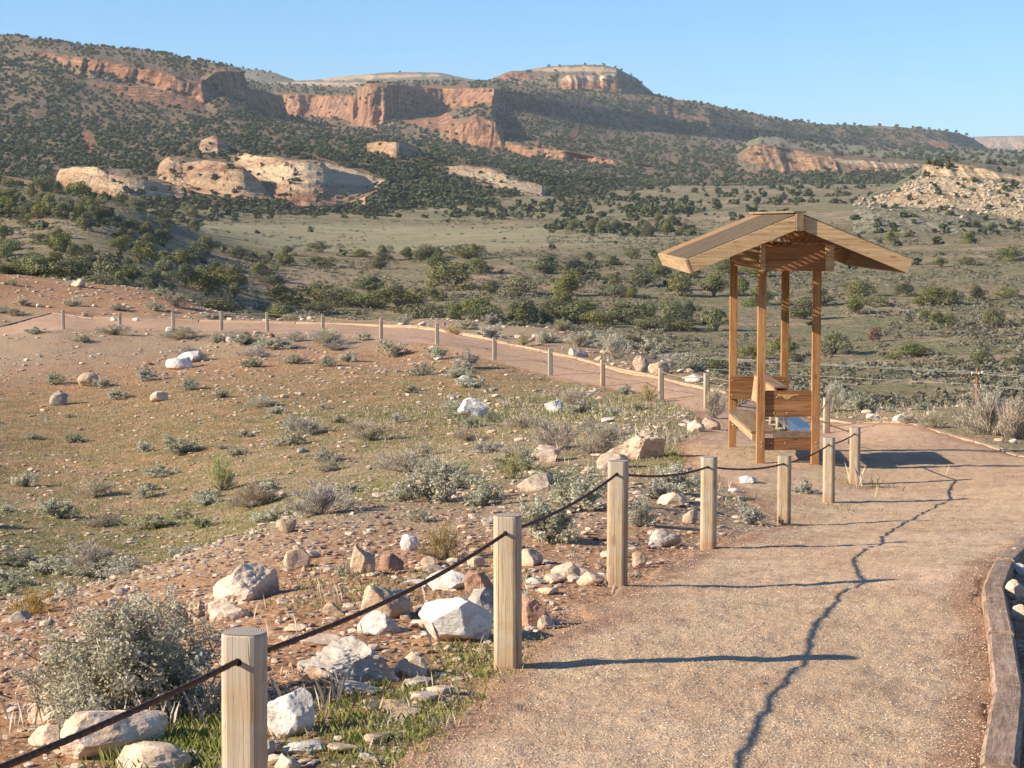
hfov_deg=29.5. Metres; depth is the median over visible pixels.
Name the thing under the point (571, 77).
hills
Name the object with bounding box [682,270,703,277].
juniper tree
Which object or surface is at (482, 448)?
sagebrush
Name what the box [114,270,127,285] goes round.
juniper tree
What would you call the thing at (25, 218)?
juniper tree
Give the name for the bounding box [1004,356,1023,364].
juniper tree
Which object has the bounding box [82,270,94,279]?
juniper tree
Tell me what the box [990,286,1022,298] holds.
juniper tree
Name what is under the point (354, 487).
sagebrush
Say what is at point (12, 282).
saltbush
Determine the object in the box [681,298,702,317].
juniper tree
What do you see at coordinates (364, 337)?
sagebrush
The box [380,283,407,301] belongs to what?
juniper tree
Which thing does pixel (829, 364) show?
power wire
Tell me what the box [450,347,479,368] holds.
sagebrush
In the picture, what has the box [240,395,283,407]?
dry brush
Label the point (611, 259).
juniper tree
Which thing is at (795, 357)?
juniper tree
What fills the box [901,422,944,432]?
path timber
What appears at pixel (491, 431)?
rock
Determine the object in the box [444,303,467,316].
juniper tree
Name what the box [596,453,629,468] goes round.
boulder
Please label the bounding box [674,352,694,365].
sagebrush
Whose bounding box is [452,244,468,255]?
juniper tree
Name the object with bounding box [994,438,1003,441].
rock
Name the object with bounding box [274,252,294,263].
juniper tree
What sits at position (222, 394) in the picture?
saltbush
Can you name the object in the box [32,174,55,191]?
juniper tree
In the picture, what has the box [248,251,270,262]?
juniper tree
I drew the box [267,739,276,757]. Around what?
rock
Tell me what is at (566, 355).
path timber
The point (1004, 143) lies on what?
hills
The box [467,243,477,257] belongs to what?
juniper tree
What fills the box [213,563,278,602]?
boulder
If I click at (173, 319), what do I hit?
fence post
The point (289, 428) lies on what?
sagebrush
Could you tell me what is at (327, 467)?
dry brush
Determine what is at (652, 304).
juniper tree
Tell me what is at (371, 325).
path timber
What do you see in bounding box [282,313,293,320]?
sagebrush
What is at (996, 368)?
sagebrush cover
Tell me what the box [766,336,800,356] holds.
juniper tree
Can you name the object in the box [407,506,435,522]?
sagebrush
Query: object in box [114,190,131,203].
juniper tree
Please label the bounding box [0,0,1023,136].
sky
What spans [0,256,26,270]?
juniper tree
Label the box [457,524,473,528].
rock
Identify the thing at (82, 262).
juniper tree
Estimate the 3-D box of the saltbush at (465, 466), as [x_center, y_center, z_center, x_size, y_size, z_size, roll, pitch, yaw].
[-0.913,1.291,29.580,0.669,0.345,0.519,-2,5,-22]
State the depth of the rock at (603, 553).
16.32 m
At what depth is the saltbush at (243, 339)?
80.75 m
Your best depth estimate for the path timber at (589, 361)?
68.74 m
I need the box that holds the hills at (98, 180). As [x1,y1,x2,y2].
[56,167,191,198]
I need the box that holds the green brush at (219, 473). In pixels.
[204,453,239,490]
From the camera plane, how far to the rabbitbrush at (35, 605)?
16.02 m
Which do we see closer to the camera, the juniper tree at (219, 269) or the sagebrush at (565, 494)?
the sagebrush at (565, 494)
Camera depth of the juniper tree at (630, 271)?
467.59 m
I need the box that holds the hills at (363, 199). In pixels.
[358,197,367,204]
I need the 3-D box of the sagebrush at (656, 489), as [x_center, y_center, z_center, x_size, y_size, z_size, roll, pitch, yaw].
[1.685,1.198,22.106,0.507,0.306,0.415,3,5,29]
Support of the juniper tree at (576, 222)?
on the ground at (408, 230)
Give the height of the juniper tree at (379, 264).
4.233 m
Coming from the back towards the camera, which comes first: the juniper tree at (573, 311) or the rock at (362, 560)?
the juniper tree at (573, 311)
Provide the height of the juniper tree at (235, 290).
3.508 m
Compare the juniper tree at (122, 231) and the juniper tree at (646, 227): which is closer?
the juniper tree at (122, 231)
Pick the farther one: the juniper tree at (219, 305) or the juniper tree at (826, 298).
the juniper tree at (826, 298)
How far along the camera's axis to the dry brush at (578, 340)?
78.84 m
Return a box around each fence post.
[61,310,64,328]
[118,313,121,327]
[171,313,174,327]
[220,311,222,329]
[221,627,266,767]
[265,312,268,331]
[321,314,324,330]
[379,317,382,338]
[435,324,438,344]
[492,337,496,359]
[493,513,521,672]
[548,348,552,374]
[600,359,604,385]
[606,459,628,587]
[658,368,663,399]
[700,456,716,549]
[703,373,709,408]
[777,455,791,525]
[823,397,829,432]
[823,437,834,502]
[849,427,860,483]
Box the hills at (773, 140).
[735,136,1023,167]
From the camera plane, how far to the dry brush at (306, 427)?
44.84 m
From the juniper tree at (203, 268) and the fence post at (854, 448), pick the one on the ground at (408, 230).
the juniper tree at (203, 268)
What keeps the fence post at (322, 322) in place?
on the path
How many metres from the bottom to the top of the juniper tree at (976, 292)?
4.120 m
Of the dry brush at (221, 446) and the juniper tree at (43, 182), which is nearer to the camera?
the dry brush at (221, 446)
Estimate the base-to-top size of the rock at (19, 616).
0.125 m
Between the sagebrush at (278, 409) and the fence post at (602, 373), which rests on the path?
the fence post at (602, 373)
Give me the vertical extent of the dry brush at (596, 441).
0.617 m
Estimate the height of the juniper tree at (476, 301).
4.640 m
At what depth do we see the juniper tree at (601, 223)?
768.82 m
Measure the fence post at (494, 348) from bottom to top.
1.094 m
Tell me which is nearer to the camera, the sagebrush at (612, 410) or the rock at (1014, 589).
the rock at (1014, 589)
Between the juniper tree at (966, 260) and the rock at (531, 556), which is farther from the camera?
the juniper tree at (966, 260)
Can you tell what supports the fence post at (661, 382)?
on the path
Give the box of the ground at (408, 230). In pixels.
[0,184,1023,767]
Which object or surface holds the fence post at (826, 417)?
on the path
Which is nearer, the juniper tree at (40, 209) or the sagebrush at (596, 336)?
the sagebrush at (596, 336)
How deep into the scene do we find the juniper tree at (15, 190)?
514.90 m
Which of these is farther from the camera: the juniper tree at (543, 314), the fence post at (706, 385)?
the juniper tree at (543, 314)
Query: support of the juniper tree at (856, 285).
on the ground at (408, 230)
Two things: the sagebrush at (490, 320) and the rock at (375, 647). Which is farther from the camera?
the sagebrush at (490, 320)
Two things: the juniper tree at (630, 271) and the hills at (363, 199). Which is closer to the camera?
the juniper tree at (630, 271)
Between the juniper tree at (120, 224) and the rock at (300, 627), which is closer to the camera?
the rock at (300, 627)
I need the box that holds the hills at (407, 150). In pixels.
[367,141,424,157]
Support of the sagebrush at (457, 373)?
on the ground at (408, 230)
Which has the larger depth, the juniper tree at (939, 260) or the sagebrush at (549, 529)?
the juniper tree at (939, 260)
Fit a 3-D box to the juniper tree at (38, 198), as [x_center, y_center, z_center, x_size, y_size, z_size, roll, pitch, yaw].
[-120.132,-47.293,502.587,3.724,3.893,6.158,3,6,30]
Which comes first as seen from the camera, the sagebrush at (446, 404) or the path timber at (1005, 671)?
the path timber at (1005, 671)
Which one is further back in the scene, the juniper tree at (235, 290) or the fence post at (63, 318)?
the juniper tree at (235, 290)
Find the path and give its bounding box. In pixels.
[0,313,1023,767]
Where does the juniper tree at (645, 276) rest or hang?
on the ground at (408, 230)
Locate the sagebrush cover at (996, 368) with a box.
[0,183,1023,413]
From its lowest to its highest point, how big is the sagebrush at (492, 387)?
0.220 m
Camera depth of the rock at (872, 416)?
45.99 m
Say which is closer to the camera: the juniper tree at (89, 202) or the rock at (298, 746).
the rock at (298, 746)
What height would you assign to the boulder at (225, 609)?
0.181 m
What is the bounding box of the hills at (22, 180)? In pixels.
[1,175,42,190]
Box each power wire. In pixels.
[227,312,1022,375]
[239,315,1023,377]
[702,368,1023,389]
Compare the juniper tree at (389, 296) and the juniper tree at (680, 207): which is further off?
the juniper tree at (680, 207)
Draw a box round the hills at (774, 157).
[737,144,924,172]
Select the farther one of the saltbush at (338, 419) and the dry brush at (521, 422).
the saltbush at (338, 419)
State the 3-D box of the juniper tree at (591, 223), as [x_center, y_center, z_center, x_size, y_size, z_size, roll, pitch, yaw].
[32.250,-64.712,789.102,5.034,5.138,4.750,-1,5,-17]
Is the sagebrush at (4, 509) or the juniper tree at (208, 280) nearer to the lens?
the sagebrush at (4, 509)
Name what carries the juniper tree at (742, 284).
on the ground at (408, 230)
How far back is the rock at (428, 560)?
15.65 m
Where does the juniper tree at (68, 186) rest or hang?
on the ground at (408, 230)
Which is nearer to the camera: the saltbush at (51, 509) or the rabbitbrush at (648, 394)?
the saltbush at (51, 509)
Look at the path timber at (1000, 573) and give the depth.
13.98 m
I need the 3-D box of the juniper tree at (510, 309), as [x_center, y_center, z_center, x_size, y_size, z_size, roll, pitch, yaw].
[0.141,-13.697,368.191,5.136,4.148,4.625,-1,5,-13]
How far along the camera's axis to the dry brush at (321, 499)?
22.02 m
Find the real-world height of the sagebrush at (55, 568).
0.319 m
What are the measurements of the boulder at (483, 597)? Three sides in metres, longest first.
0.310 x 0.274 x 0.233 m
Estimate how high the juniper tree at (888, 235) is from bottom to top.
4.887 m
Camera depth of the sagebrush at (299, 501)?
26.09 m
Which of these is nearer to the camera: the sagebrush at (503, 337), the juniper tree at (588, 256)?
the sagebrush at (503, 337)
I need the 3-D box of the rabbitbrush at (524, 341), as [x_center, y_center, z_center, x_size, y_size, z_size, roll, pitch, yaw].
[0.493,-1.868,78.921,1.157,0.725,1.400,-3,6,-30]
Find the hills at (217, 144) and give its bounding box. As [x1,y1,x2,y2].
[199,135,230,154]
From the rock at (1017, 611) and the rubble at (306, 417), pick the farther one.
the rubble at (306, 417)
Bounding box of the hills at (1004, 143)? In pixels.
[971,136,1023,151]
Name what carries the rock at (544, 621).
on the ground at (408, 230)
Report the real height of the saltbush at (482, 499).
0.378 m
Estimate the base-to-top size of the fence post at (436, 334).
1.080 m
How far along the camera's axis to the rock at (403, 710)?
9.21 m
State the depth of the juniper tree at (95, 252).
371.80 m
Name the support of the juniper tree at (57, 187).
on the ground at (408, 230)
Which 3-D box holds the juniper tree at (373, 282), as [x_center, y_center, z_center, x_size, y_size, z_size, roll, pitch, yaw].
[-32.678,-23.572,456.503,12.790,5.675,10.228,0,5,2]
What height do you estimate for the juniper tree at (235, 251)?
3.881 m
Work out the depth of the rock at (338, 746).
8.51 m
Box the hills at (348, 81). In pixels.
[242,69,474,88]
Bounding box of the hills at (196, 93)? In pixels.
[0,36,654,211]
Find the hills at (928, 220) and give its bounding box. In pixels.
[853,160,1023,233]
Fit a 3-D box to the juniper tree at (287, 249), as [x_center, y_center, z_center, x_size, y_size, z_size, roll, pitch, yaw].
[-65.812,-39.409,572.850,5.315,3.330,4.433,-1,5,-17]
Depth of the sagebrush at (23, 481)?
40.26 m
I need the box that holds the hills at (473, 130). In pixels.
[248,81,928,185]
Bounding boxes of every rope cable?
[0,420,854,767]
[66,312,728,380]
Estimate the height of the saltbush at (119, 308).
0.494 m
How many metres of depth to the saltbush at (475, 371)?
63.43 m
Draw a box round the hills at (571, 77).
[487,64,656,95]
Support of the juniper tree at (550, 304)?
on the ground at (408, 230)
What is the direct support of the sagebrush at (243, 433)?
on the ground at (408, 230)
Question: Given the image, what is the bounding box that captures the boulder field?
[853,175,1023,219]
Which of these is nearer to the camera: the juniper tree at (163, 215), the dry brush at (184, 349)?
the dry brush at (184, 349)
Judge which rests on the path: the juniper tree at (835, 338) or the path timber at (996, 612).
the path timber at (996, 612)
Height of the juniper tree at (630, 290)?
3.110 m
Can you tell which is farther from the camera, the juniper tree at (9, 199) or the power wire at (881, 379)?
the juniper tree at (9, 199)
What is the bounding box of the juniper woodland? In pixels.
[0,33,1023,324]
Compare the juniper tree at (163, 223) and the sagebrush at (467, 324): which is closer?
the sagebrush at (467, 324)
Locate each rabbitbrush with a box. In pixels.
[4,587,66,616]
[413,515,483,559]
[445,326,459,333]
[499,449,526,478]
[507,331,534,344]
[633,384,660,400]
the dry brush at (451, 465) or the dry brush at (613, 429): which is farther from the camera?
the dry brush at (613, 429)
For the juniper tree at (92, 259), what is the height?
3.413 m
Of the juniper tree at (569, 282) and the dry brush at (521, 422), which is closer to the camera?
the dry brush at (521, 422)
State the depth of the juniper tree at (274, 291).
409.22 m
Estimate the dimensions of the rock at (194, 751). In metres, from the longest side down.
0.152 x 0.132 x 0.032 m
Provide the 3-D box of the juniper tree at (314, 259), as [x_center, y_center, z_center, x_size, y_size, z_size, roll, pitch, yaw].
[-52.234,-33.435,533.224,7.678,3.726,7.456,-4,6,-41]
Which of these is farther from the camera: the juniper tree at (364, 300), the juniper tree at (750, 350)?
the juniper tree at (364, 300)
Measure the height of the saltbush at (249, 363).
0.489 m
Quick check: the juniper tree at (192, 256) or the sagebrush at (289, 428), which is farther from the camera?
the juniper tree at (192, 256)
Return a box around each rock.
[8,610,31,622]
[27,684,66,723]
[28,724,62,745]
[43,595,59,601]
[49,392,67,405]
[111,588,127,595]
[150,391,167,402]
[183,748,200,759]
[188,598,204,618]
[267,687,314,737]
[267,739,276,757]
[268,754,296,761]
[274,753,300,767]
[276,515,295,532]
[277,597,288,603]
[280,394,288,397]
[281,740,321,753]
[283,547,309,568]
[283,623,310,631]
[297,447,305,452]
[306,549,320,557]
[323,602,344,615]
[326,742,360,751]
[334,680,381,694]
[350,544,375,574]
[357,610,400,634]
[359,753,376,758]
[363,732,391,744]
[367,644,379,650]
[379,553,403,571]
[380,699,406,709]
[390,706,418,720]
[394,652,426,677]
[400,534,418,550]
[406,676,433,686]
[407,579,423,583]
[410,620,421,623]
[411,691,435,703]
[417,564,443,571]
[421,556,435,565]
[426,685,451,695]
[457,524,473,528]
[464,570,493,591]
[467,555,484,566]
[481,517,492,521]
[486,429,496,434]
[522,548,543,565]
[522,595,548,625]
[526,577,547,583]
[537,615,554,628]
[538,588,558,594]
[543,572,567,583]
[544,400,562,411]
[550,562,580,576]
[567,574,579,581]
[577,571,603,585]
[579,568,587,575]
[590,453,600,456]
[600,550,606,556]
[601,417,613,421]
[630,482,643,484]
[632,551,646,567]
[633,355,648,372]
[661,358,673,369]
[682,508,697,523]
[686,368,693,372]
[728,488,741,492]
[731,495,748,500]
[739,475,756,482]
[861,409,872,413]
[866,414,879,418]
[892,415,902,420]
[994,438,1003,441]
[1005,579,1023,599]
[1011,604,1023,620]
[1014,563,1023,575]
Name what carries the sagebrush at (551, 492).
on the ground at (408, 230)
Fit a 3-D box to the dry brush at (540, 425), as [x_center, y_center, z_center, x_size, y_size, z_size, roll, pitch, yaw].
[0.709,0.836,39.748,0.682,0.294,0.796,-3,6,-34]
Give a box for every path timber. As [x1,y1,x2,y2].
[0,312,50,326]
[51,312,92,318]
[93,317,198,321]
[199,320,295,323]
[296,322,378,326]
[383,324,417,327]
[418,326,462,334]
[461,333,486,338]
[484,337,507,344]
[508,343,542,350]
[540,350,576,358]
[577,357,609,368]
[608,366,644,376]
[645,374,682,383]
[679,382,721,391]
[809,417,854,423]
[864,421,900,422]
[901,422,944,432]
[941,432,979,441]
[974,441,1020,455]
[980,689,1023,767]
[981,586,1013,641]
[982,560,1013,589]
[988,633,1023,695]
[995,537,1023,563]
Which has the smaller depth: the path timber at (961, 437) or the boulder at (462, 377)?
the path timber at (961, 437)
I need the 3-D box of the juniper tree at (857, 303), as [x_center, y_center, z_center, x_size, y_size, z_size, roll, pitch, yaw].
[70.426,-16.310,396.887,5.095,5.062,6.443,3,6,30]
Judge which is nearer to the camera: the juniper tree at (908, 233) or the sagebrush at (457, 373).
the sagebrush at (457, 373)
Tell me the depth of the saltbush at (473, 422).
42.64 m
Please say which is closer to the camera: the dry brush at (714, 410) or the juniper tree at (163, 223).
the dry brush at (714, 410)
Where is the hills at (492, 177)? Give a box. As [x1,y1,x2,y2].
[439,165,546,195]
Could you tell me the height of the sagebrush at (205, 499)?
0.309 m
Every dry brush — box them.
[1,306,25,315]
[61,538,118,566]
[70,476,114,497]
[79,512,127,526]
[93,322,134,334]
[156,290,191,306]
[158,326,202,339]
[173,345,197,354]
[213,444,230,449]
[222,477,290,507]
[232,346,276,356]
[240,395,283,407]
[283,414,331,434]
[283,476,367,515]
[286,330,304,340]
[301,326,347,344]
[311,458,341,471]
[322,340,351,350]
[341,418,373,431]
[347,420,392,440]
[368,448,436,472]
[398,441,434,456]
[409,455,467,478]
[454,427,483,440]
[493,440,538,457]
[499,410,542,427]
[525,420,578,449]
[529,417,558,430]
[546,319,579,330]
[559,384,587,404]
[562,330,594,346]
[573,425,617,455]
[577,420,632,439]
[600,331,637,358]
[655,356,678,367]
[704,385,728,417]
[721,389,751,406]
[825,377,850,410]
[897,412,919,422]
[915,411,951,427]
[950,383,1023,434]
[996,392,1023,438]
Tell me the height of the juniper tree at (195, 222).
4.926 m
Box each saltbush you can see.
[0,552,29,565]
[0,570,26,594]
[2,279,17,284]
[9,548,40,561]
[18,432,44,438]
[22,326,52,333]
[36,497,79,518]
[45,371,68,384]
[62,432,88,442]
[63,412,76,417]
[68,334,94,341]
[69,554,125,579]
[110,303,133,310]
[123,511,181,529]
[139,481,158,490]
[150,285,172,294]
[160,433,206,454]
[165,505,195,518]
[180,376,201,389]
[187,515,212,528]
[188,351,210,359]
[188,488,224,497]
[211,388,229,397]
[219,312,233,317]
[227,331,270,343]
[237,355,262,366]
[248,511,268,524]
[278,353,308,363]
[290,312,303,318]
[303,309,320,317]
[319,355,338,366]
[330,414,346,422]
[395,314,412,324]
[399,455,429,472]
[401,382,422,392]
[405,362,434,375]
[440,458,470,474]
[442,469,481,485]
[443,411,464,418]
[453,482,470,489]
[459,414,484,427]
[462,478,505,506]
[470,368,480,373]
[480,410,503,422]
[492,445,540,470]
[531,463,585,486]
[616,383,636,394]
[627,402,650,410]
[647,353,661,358]
[670,359,707,371]
[677,350,707,369]
[710,369,720,376]
[793,385,802,390]
[844,392,877,412]
[915,402,935,409]
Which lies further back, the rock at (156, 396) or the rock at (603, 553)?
the rock at (156, 396)
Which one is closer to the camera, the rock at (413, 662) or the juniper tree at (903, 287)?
the rock at (413, 662)
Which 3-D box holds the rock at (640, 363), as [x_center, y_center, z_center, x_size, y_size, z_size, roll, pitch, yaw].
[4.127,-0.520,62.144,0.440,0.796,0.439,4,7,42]
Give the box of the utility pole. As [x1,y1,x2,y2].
[971,368,983,406]
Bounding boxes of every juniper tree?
[0,174,6,182]
[0,206,13,215]
[0,224,13,239]
[0,238,21,261]
[0,239,26,249]
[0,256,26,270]
[0,262,26,274]
[1,188,21,197]
[1,195,17,208]
[2,178,16,185]
[10,200,22,212]
[11,201,33,214]
[12,187,21,198]
[13,254,50,276]
[15,214,31,224]
[22,251,48,266]
[24,181,37,198]
[24,202,51,218]
[27,233,50,243]
[30,191,44,202]
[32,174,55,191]
[35,174,53,191]
[35,196,54,204]
[38,258,88,279]
[41,229,70,251]
[42,193,57,214]
[43,250,64,264]
[48,259,77,276]
[52,180,63,193]
[52,202,73,217]
[52,211,68,218]
[52,226,62,236]
[55,240,71,252]
[61,197,74,206]
[65,183,76,195]
[65,242,91,258]
[66,254,89,277]
[67,180,97,196]
[68,212,79,220]
[69,202,87,217]
[75,195,109,209]
[79,211,96,229]
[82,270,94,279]
[82,270,121,285]
[83,199,97,210]
[83,244,93,253]
[83,255,99,270]
[84,250,106,257]
[87,204,99,220]
[91,252,123,278]
[93,205,110,222]
[107,234,132,251]
[113,227,136,241]
[113,263,150,281]
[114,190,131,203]
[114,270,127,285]
[115,221,126,228]
[121,217,138,230]
[128,196,148,210]
[128,239,160,262]
[137,220,154,239]
[138,232,161,244]
[139,269,178,289]
[141,276,163,288]
[153,229,173,239]
[154,210,171,218]
[154,256,174,274]
[155,207,170,212]
[155,228,171,234]
[156,217,175,227]
[157,249,170,258]
[165,247,194,265]
[168,262,200,286]
[175,214,185,223]
[180,203,197,214]
[182,268,232,292]
[185,207,201,218]
[186,217,204,231]
[187,241,210,256]
[189,253,197,263]
[192,234,221,256]
[192,297,246,311]
[194,265,211,273]
[210,261,220,271]
[212,265,230,285]
[224,245,256,258]
[224,282,241,295]
[225,264,248,285]
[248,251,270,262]
[249,261,279,277]
[257,274,289,286]
[260,313,280,319]
[261,283,311,306]
[266,302,295,317]
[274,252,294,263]
[278,255,293,265]
[280,245,297,254]
[301,282,339,302]
[301,301,332,314]
[303,241,331,252]
[304,255,336,267]
[310,286,360,306]
[343,288,391,307]
[345,248,371,256]
[346,271,400,291]
[369,285,430,311]
[370,255,386,269]
[374,244,394,259]
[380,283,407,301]
[399,246,413,259]
[401,302,439,318]
[410,244,449,258]
[410,248,426,261]
[424,261,479,290]
[425,254,450,268]
[427,288,443,301]
[434,247,442,256]
[434,307,446,318]
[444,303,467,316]
[446,311,461,319]
[447,309,456,319]
[450,245,486,258]
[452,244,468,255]
[459,303,506,324]
[461,297,494,317]
[462,257,493,273]
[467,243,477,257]
[480,279,498,292]
[495,275,537,296]
[502,301,522,320]
[512,298,545,322]
[527,253,560,273]
[533,305,548,316]
[536,298,570,320]
[539,312,550,321]
[542,313,553,323]
[544,268,584,295]
[548,286,581,304]
[551,301,591,323]
[558,257,601,280]
[565,220,574,230]
[572,218,580,225]
[578,297,597,322]
[579,310,611,326]
[581,250,596,260]
[586,218,596,227]
[596,219,606,227]
[598,282,626,295]
[600,223,613,227]
[601,273,622,284]
[603,254,623,264]
[603,300,659,323]
[604,216,612,221]
[609,218,622,229]
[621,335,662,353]
[622,246,641,258]
[624,272,636,286]
[624,286,637,297]
[626,266,650,285]
[631,263,644,268]
[631,316,670,329]
[632,269,660,286]
[639,221,653,236]
[645,262,673,277]
[646,302,655,317]
[653,213,664,221]
[654,249,666,263]
[657,297,691,323]
[657,312,685,327]
[660,221,673,235]
[664,214,681,224]
[666,319,698,330]
[667,274,692,296]
[674,203,688,212]
[674,227,687,235]
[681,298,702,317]
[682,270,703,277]
[691,269,729,295]
[694,310,708,321]
[699,306,728,330]
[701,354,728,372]
[711,261,729,272]
[712,259,729,268]
[738,267,768,277]
[738,277,749,295]
[738,344,756,358]
[739,286,774,306]
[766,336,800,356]
[789,298,811,319]
[789,352,804,364]
[821,287,833,305]
[821,331,851,353]
[839,279,877,294]
[843,292,871,314]
[864,294,888,306]
[867,326,881,341]
[880,343,932,357]
[884,230,900,242]
[893,281,917,296]
[901,232,914,236]
[910,286,952,305]
[915,309,929,318]
[927,311,955,326]
[932,256,948,267]
[937,287,958,305]
[956,256,975,264]
[959,231,977,243]
[968,350,994,363]
[969,284,989,299]
[980,308,1006,326]
[985,221,998,229]
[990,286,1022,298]
[994,246,1023,260]
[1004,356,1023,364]
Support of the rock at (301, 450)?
on the ground at (408, 230)
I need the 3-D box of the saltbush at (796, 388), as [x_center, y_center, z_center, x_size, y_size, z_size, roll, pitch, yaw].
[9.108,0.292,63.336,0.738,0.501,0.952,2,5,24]
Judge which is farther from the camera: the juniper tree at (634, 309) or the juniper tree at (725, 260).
the juniper tree at (725, 260)
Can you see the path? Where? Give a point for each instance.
(888, 451)
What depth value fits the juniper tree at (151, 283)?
341.67 m
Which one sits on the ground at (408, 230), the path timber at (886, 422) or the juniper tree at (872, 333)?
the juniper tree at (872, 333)
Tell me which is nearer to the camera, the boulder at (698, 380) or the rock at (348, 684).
the rock at (348, 684)
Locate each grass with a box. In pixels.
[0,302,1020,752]
[0,330,1023,767]
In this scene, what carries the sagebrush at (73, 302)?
on the ground at (408, 230)
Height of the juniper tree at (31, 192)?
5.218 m
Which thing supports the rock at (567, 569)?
on the ground at (408, 230)
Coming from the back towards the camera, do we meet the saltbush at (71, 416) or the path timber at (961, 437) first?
the saltbush at (71, 416)
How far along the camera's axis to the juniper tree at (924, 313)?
380.19 m
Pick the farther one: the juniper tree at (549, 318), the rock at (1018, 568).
the juniper tree at (549, 318)
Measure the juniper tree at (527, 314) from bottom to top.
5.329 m
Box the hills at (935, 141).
[824,124,987,150]
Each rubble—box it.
[0,277,1016,587]
[0,482,1021,767]
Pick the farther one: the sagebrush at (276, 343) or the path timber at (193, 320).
the path timber at (193, 320)
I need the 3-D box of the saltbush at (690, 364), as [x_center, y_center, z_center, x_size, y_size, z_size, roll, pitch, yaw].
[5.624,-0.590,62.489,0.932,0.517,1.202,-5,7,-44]
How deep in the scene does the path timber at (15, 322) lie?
99.64 m
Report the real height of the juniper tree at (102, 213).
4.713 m
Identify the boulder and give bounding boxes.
[60,710,168,759]
[70,279,85,286]
[77,372,97,386]
[115,741,191,767]
[165,356,192,369]
[177,350,201,362]
[208,598,250,622]
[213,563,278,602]
[297,635,399,683]
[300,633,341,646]
[358,585,410,618]
[418,597,492,641]
[425,570,465,590]
[455,375,472,384]
[457,398,490,416]
[468,587,493,621]
[516,472,551,491]
[531,445,561,463]
[568,348,588,356]
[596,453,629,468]
[606,428,665,458]
[647,529,681,547]
[648,361,668,374]
[657,492,685,506]
[685,374,703,382]
[687,420,705,431]
[702,417,720,429]
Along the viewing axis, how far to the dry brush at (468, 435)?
39.40 m
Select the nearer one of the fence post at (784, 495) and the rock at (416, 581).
the rock at (416, 581)
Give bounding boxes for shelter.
[658,211,913,464]
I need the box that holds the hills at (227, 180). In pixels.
[157,156,272,198]
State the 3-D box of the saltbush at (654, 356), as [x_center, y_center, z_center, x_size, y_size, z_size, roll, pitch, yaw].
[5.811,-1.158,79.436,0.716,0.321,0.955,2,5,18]
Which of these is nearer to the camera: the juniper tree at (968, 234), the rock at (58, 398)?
the rock at (58, 398)
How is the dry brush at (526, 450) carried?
on the ground at (408, 230)
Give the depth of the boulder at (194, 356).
74.63 m
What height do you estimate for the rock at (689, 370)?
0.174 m
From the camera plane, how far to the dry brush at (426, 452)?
37.71 m
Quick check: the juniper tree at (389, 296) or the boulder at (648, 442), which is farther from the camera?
the juniper tree at (389, 296)
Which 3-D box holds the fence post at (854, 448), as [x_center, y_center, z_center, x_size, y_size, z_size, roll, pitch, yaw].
[4.761,1.119,26.997,0.155,1.050,0.135,1,5,16]
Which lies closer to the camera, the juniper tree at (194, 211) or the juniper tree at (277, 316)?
the juniper tree at (277, 316)
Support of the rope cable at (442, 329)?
attached to the fence post at (267, 320)
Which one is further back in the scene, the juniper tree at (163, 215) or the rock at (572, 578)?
the juniper tree at (163, 215)
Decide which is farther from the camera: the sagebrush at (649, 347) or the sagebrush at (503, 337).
the sagebrush at (649, 347)
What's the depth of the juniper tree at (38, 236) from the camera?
409.03 m
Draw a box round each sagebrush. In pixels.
[0,505,16,512]
[0,566,37,585]
[0,576,229,729]
[9,296,32,305]
[10,471,40,486]
[22,554,73,575]
[62,295,81,306]
[88,377,116,386]
[93,556,148,577]
[106,388,131,399]
[134,485,157,498]
[135,365,161,380]
[135,440,154,451]
[141,464,182,477]
[143,300,164,310]
[160,542,199,558]
[190,489,223,504]
[199,312,219,319]
[205,333,226,341]
[224,444,250,456]
[235,428,254,436]
[244,479,288,491]
[250,337,308,348]
[250,506,294,521]
[263,430,309,446]
[266,405,286,413]
[278,414,309,422]
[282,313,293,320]
[282,418,297,431]
[283,497,310,510]
[307,447,342,461]
[316,402,332,409]
[328,481,370,494]
[334,559,350,576]
[338,350,358,361]
[352,330,372,339]
[375,339,413,356]
[381,482,420,501]
[389,413,404,422]
[394,458,463,501]
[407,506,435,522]
[418,344,448,359]
[436,399,461,407]
[440,365,472,377]
[446,400,460,413]
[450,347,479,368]
[452,318,480,328]
[453,373,487,387]
[470,439,502,453]
[474,321,502,337]
[478,385,499,390]
[480,312,502,324]
[500,334,508,338]
[516,494,583,543]
[534,329,560,342]
[540,483,582,497]
[545,464,607,511]
[563,398,595,414]
[583,330,608,341]
[594,341,607,346]
[600,404,626,415]
[628,494,659,526]
[632,337,672,355]
[637,477,684,498]
[654,461,700,495]
[661,352,681,362]
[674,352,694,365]
[738,499,765,523]
[791,478,819,493]
[842,397,870,408]
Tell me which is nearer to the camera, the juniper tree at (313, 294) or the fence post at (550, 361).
the fence post at (550, 361)
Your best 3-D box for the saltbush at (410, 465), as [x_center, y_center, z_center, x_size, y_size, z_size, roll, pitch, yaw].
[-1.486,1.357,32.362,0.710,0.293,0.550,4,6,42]

